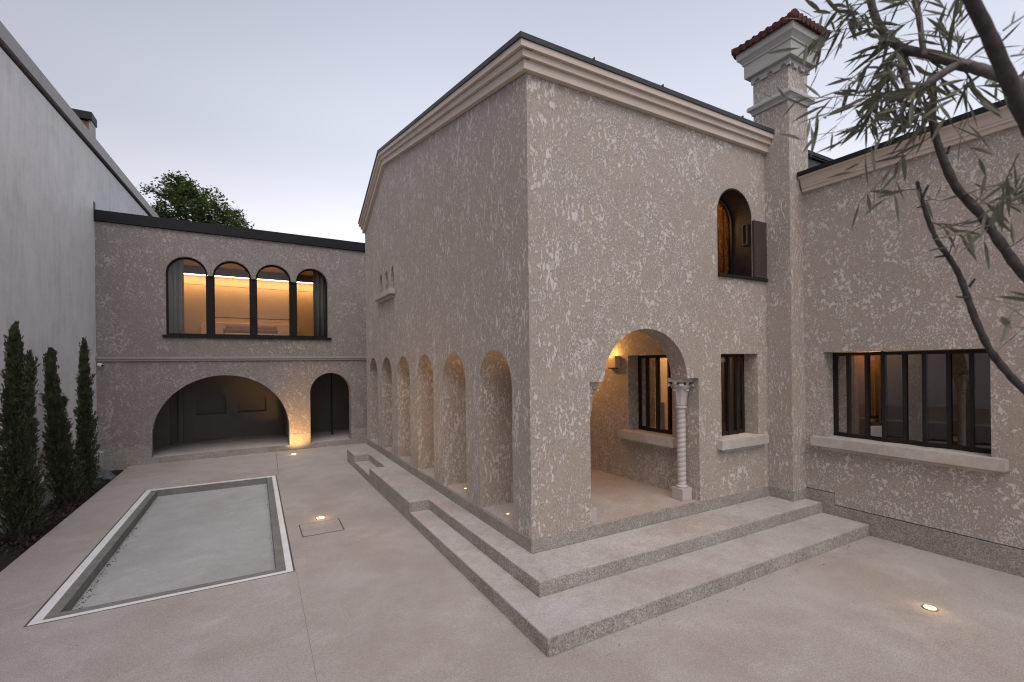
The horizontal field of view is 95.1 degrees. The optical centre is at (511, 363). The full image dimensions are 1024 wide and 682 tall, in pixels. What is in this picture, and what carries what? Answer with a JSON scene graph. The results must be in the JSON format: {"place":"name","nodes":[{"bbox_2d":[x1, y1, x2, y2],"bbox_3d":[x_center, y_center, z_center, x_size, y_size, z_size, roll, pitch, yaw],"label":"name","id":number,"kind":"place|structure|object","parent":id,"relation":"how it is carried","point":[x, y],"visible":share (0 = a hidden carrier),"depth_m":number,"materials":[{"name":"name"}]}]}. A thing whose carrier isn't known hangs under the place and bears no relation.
{"place":"outdoors","nodes":[
{"label":"outdoors","id":0,"kind":"place"},
{"bbox_2d":[0,470,123,571],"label":"planting bed","id":1,"kind":"object","parent":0,"point":[9,558],"visible":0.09,"depth_m":8.60,"materials":[{"name":"soil"}]},
{"bbox_2d":[0,320,54,545],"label":"cypress","id":2,"kind":"object","parent":1,"relation":"on","point":[20,476],"visible":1,"depth_m":7.97,"materials":[{"name":"green plant"}]},
{"bbox_2d":[0,485,100,555],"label":"plants","id":3,"kind":"object","parent":1,"relation":"on","point":[32,536],"visible":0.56,"depth_m":8.88,"materials":[{"name":"green plant"}]},
{"bbox_2d":[38,347,88,508],"bbox_3d":[-9.692,1.395,10.108,0.727,3.536,0.758,-1,0,39],"label":"cypress","id":4,"kind":"object","parent":1,"relation":"on","point":[58,447],"visible":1,"depth_m":9.99,"materials":[{"name":"green plant"}]},
{"bbox_2d":[72,337,102,495],"bbox_3d":[-10.028,1.262,10.994,0.591,3.810,0.610,-1,0,-29],"label":"cypress","id":5,"kind":"object","parent":1,"relation":"on","point":[85,427],"visible":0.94,"depth_m":10.96,"materials":[{"name":"green plant"}]},
{"bbox_2d":[94,468,115,483],"bbox_3d":[-10.733,2.983,12.197,0.574,0.468,0.461,-1,0,-29],"label":"rock","id":6,"kind":"object","parent":1,"relation":"on","point":[107,475],"visible":0.51,"depth_m":12.14,"materials":[{"name":"grey stone"}]},
{"bbox_2d":[0,443,1023,681],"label":"courtyard paving","id":7,"kind":"structure","parent":0,"point":[855,611],"depth_m":5.26,"materials":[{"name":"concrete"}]},
{"bbox_2d":[24,475,294,626],"bbox_3d":[-5.873,3.122,8.847,2.832,0.314,6.660,-1,0,-29],"label":"shallow basin","id":8,"kind":"object","parent":7,"relation":"in","point":[187,539],"visible":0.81,"depth_m":7.78,"materials":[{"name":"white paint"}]},
{"bbox_2d":[93,201,366,470],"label":"building","id":9,"kind":"structure","parent":7,"relation":"on","point":[164,395],"depth_m":15.92,"materials":[{"name":"beige paint"}]},
{"bbox_2d":[168,260,184,332],"bbox_3d":[-10.693,-2.086,14.712,0.631,3.580,0.141,-1,0,-32],"label":"curtain","id":10,"kind":"object","parent":9,"relation":"hanging from","point":[176,293],"visible":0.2,"depth_m":14.77,"materials":[{"name":"grey fabric"}]},
{"bbox_2d":[162,258,330,339],"bbox_3d":[-8.640,-2.076,15.626,4.870,2.523,0.360,-1,0,-32],"label":"window","id":11,"kind":"structure","parent":9,"relation":"in","point":[210,281],"depth_m":15.60,"materials":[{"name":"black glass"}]},
{"bbox_2d":[201,322,298,335],"bbox_3d":[-10.147,-0.967,18.274,3.483,1.350,2.409,-1,0,-29],"label":"bed","id":12,"kind":"object","parent":9,"relation":"on","point":[282,329],"visible":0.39,"depth_m":18.66,"materials":[{"name":"beige fabric"}]},
{"bbox_2d":[226,325,249,328],"bbox_3d":[-10.897,-1.303,18.656,0.886,0.400,0.256,-1,0,-29],"label":"pillow","id":13,"kind":"object","parent":12,"relation":"on","point":[236,327],"visible":0.32,"depth_m":18.60,"materials":[{"name":"brown fabric"}]},
{"bbox_2d":[223,329,277,333],"bbox_3d":[-10.383,-1.229,18.646,1.900,0.260,0.226,-1,0,-32],"label":"pillow","id":14,"kind":"object","parent":12,"relation":"on","point":[260,331],"visible":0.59,"depth_m":18.50,"materials":[{"name":"brown fabric"}]},
{"bbox_2d":[258,326,276,329],"bbox_3d":[-10.109,-1.312,19.149,0.886,0.400,0.256,-1,0,-29],"label":"pillow","id":15,"kind":"object","parent":12,"relation":"on","point":[266,328],"visible":0.3,"depth_m":19.17,"materials":[{"name":"brown fabric"}]},
{"bbox_2d":[313,271,325,335],"bbox_3d":[-6.886,-2.130,17.090,0.702,3.580,0.135,-1,0,-29],"label":"curtain","id":16,"kind":"object","parent":9,"relation":"hanging from","point":[319,324],"visible":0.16,"depth_m":17.00,"materials":[{"name":"grey fabric"}]},
{"bbox_2d":[296,573,317,681],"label":"paving joint","id":17,"kind":"object","parent":7,"relation":"on","point":[307,630],"visible":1,"depth_m":5.11,"materials":[{"name":"grey concrete"}]},
{"bbox_2d":[299,518,344,536],"bbox_3d":[-3.412,2.947,8.389,0.699,0.022,0.713,-1,0,-29],"label":"access hatch","id":18,"kind":"object","parent":7,"relation":"in","point":[321,527],"visible":1,"depth_m":8.37,"materials":[{"name":"concrete"}]},
{"bbox_2d":[358,8,830,553],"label":"arcaded house","id":19,"kind":"structure","parent":7,"relation":"on","point":[548,228],"depth_m":7.93,"materials":[{"name":"paint"}]},
{"bbox_2d":[606,356,619,368],"bbox_3d":[2.091,-0.022,9.710,0.128,0.265,0.290,-1,0,-29],"label":"wall lamp","id":20,"kind":"object","parent":19,"relation":"attached to","point":[613,361],"visible":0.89,"depth_m":9.61,"materials":[{"name":"paint"}]},
{"bbox_2d":[617,355,676,449],"bbox_3d":[2.697,0.699,8.972,0.530,1.710,1.438,-1,0,-29],"label":"window","id":21,"kind":"structure","parent":19,"relation":"in","point":[650,433],"depth_m":9.12,"materials":[{"name":"brown metal"}]},
{"bbox_2d":[717,188,767,281],"bbox_3d":[4.055,-2.318,8.631,1.380,1.596,0.515,-1,0,-29],"label":"window","id":22,"kind":"structure","parent":19,"relation":"in","point":[737,250],"depth_m":8.71,"materials":[{"name":"brown wood"}]},
{"bbox_2d":[717,354,768,452],"bbox_3d":[4.037,0.688,8.501,1.317,1.710,0.480,-1,0,-29],"label":"window","id":23,"kind":"structure","parent":19,"relation":"in","point":[736,439],"depth_m":8.63,"materials":[{"name":"brown metal"}]},
{"bbox_2d":[347,444,868,656],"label":"entrance steps","id":24,"kind":"structure","parent":7,"relation":"on","point":[551,602],"depth_m":6.37,"materials":[{"name":"concrete"}]},
{"bbox_2d":[761,0,1023,394],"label":"olive tree","id":25,"kind":"object","parent":7,"relation":"on","point":[1000,70],"visible":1,"depth_m":1.76,"materials":[{"name":"green plant"}]},
{"bbox_2d":[797,99,1023,577],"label":"side wing","id":26,"kind":"structure","parent":7,"relation":"on","point":[914,415],"depth_m":7.18,"materials":[{"name":"beige paint"}]},
{"bbox_2d":[810,349,1008,473],"bbox_3d":[6.157,0.661,7.419,0.535,1.705,2.480,-1,0,-29],"label":"window","id":27,"kind":"structure","parent":26,"relation":"in","point":[922,407],"depth_m":7.30,"materials":[{"name":"brown metal"}]},
{"bbox_2d":[921,604,938,611],"bbox_3d":[4.850,2.843,5.431,0.150,0.022,0.150,-1,0,-29],"label":"ground light","id":28,"kind":"object","parent":7,"relation":"on","point":[929,607],"visible":1,"depth_m":5.42,"materials":[{"name":"white glass"}]},
{"bbox_2d":[0,0,1023,242],"label":"sky","id":29,"kind":"structure","parent":0,"point":[286,108],"materials":[{"name":"grey"}]},
{"bbox_3d":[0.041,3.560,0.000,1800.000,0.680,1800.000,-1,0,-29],"label":"ground","id":30,"kind":"structure","parent":0,"visible":0},
{"bbox_2d":[0,21,158,532],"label":"neighbouring house","id":31,"kind":"structure","parent":30,"relation":"on","point":[61,171],"depth_m":10.71,"materials":[{"name":"paint"}]},
{"bbox_2d":[71,108,96,137],"bbox_3d":[-18.555,-8.375,19.927,1.230,4.580,0.800,-1,0,-29],"label":"brick chimney","id":32,"kind":"object","parent":31,"relation":"on","point":[88,119],"visible":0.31,"depth_m":19.87,"materials":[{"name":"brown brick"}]},
{"bbox_2d":[139,170,253,228],"bbox_3d":[-21.291,-4.669,32.649,8.784,16.446,6.142,-1,0,-29],"label":"broadleaf tree","id":33,"kind":"object","parent":30,"relation":"on","point":[182,194],"visible":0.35,"depth_m":31.23,"materials":[{"name":"green plant"}]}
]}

